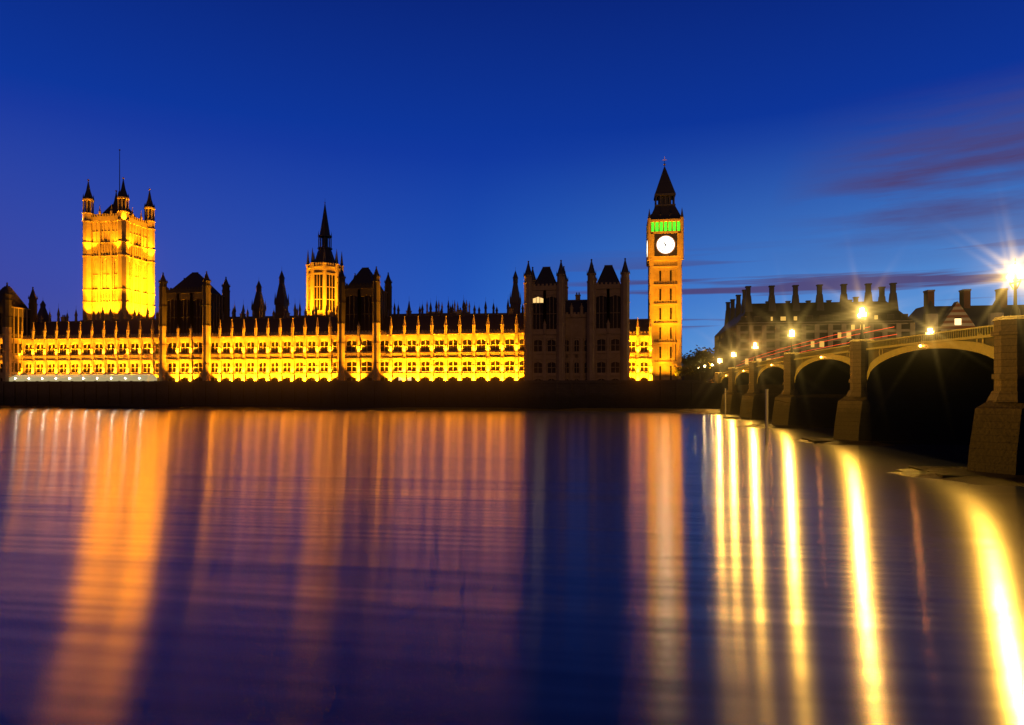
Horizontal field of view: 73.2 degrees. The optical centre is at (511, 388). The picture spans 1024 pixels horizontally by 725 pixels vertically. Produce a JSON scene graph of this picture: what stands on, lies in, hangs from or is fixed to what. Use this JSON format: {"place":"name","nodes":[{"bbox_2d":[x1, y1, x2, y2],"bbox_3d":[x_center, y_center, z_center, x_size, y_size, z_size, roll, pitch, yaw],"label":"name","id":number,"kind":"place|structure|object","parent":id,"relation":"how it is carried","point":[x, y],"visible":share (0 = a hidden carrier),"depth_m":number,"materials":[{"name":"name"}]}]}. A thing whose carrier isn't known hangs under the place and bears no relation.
{"place":"outdoors","nodes":[
{"label":"outdoors","id":0,"kind":"place"},
{"bbox_2d":[0,380,727,409],"bbox_3d":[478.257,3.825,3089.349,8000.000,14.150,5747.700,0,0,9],"label":"bank","id":1,"kind":"structure","parent":0,"point":[573,394],"depth_m":263.92,"materials":[{"name":"black stone"}]},
{"bbox_2d":[9,374,156,380],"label":"terrace marquee","id":2,"kind":"object","parent":1,"relation":"on","point":[144,377],"visible":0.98,"depth_m":285.58,"materials":[{"name":"white fabric"}]},
{"bbox_2d":[0,149,683,380],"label":"palace","id":3,"kind":"structure","parent":1,"relation":"on","point":[118,255],"depth_m":282.87,"materials":[{"name":"yellow stone"}]},
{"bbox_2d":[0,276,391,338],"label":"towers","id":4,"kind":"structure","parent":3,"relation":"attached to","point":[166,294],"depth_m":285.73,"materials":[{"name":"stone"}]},
{"bbox_2d":[0,151,683,336],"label":"roof","id":5,"kind":"structure","parent":3,"relation":"attached to","point":[665,188],"depth_m":289.30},
{"bbox_2d":[647,236,674,252],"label":"clock dials","id":6,"kind":"object","parent":3,"relation":"attached to","point":[667,242],"visible":0.57,"depth_m":283.81,"materials":[{"name":"white glass"}]},
{"bbox_2d":[647,196,676,259],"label":"clock iron","id":7,"kind":"object","parent":3,"relation":"attached to","point":[657,236],"visible":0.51,"depth_m":284.33,"materials":[{"name":"black metal"}]},
{"bbox_2d":[651,221,679,231],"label":"belfry lights","id":8,"kind":"object","parent":7,"relation":"on","point":[665,226],"visible":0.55,"depth_m":284.95},
{"bbox_2d":[656,157,675,253],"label":"gilding","id":9,"kind":"object","parent":3,"relation":"attached to","point":[664,164],"visible":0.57,"depth_m":283.95,"materials":[{"name":"gold metal"}]},
{"bbox_2d":[672,344,728,379],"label":"tree","id":10,"kind":"object","parent":1,"relation":"on","point":[708,359],"depth_m":290.07,"materials":[{"name":"green plant"}]},
{"bbox_2d":[682,365,721,382],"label":"blocks","id":11,"kind":"structure","parent":1,"relation":"on","point":[705,375],"depth_m":320.24,"materials":[{"name":"stone"}]},
{"bbox_2d":[714,320,914,371],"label":"building","id":12,"kind":"structure","parent":1,"relation":"on","point":[731,339],"depth_m":278.17,"materials":[{"name":"brown stone"}]},
{"bbox_2d":[714,301,913,336],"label":"roof","id":13,"kind":"structure","parent":12,"relation":"on","point":[831,310],"depth_m":279.26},
{"bbox_2d":[724,283,898,325],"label":"chimneys","id":14,"kind":"object","parent":13,"relation":"on","point":[733,310],"visible":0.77,"depth_m":282.65,"materials":[{"name":"brown brick"}]},
{"bbox_2d":[740,315,909,363],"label":"windows","id":15,"kind":"structure","parent":12,"relation":"in","point":[795,336],"depth_m":277.57,"materials":[{"name":"glass"}]},
{"bbox_2d":[426,300,469,313],"bbox_3d":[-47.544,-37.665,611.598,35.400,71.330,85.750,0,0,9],"label":"chimneys","id":16,"kind":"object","parent":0,"point":[455,311],"visible":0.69,"depth_m":571.20,"materials":[{"name":"stone"}]},
{"bbox_2d":[0,408,1023,724],"bbox_3d":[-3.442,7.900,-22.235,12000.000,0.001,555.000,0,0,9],"label":"water","id":17,"kind":"structure","parent":0,"point":[368,568],"depth_m":29.49,"materials":[{"name":"blue liquid"}]},
{"bbox_2d":[725,388,767,444],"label":"wooden posts","id":18,"kind":"object","parent":17,"relation":"in","point":[766,416],"visible":0.83,"depth_m":96.51,"materials":[{"name":"brown wood"}]},
{"bbox_2d":[706,315,1023,477],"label":"bridge piers","id":19,"kind":"structure","parent":17,"relation":"in","point":[980,415],"depth_m":99.02,"materials":[{"name":"brown stone"}]},
{"bbox_2d":[737,327,896,365],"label":"bridge railing","id":20,"kind":"object","parent":19,"relation":"on","point":[824,341],"visible":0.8,"depth_m":135.05,"materials":[{"name":"green metal"}]},
{"bbox_2d":[719,258,1022,371],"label":"lamp posts","id":21,"kind":"object","parent":19,"relation":"on","point":[1015,309],"visible":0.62,"depth_m":62.82,"materials":[{"name":"black metal"}]},
{"bbox_2d":[719,266,1022,360],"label":"street lamps","id":22,"kind":"object","parent":21,"relation":"attached to","point":[1015,268],"visible":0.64,"depth_m":63.50,"materials":[{"name":"glass"}]},
{"bbox_2d":[0,406,1023,485],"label":"foreshore","id":23,"kind":"structure","parent":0,"point":[980,478],"depth_m":223.32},
{"bbox_2d":[0,0,1023,356],"label":"sky","id":24,"kind":"structure","parent":0,"point":[449,147],"materials":[{"name":"blue"}]},
{"bbox_2d":[706,325,993,384],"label":"bridge","id":25,"kind":"structure","parent":0,"point":[944,361],"depth_m":97.40,"materials":[{"name":"green metal"}]},
{"bbox_2d":[915,288,1023,334],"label":"house","id":26,"kind":"structure","parent":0,"point":[965,298],"depth_m":276.52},
{"bbox_2d":[938,317,960,331],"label":"windows","id":27,"kind":"structure","parent":26,"relation":"in","point":[957,320],"depth_m":275.60,"materials":[{"name":"yellow glass"}]},
{"bbox_2d":[909,300,1023,331],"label":"roof","id":28,"kind":"structure","parent":26,"relation":"on","point":[977,315],"depth_m":284.68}
]}

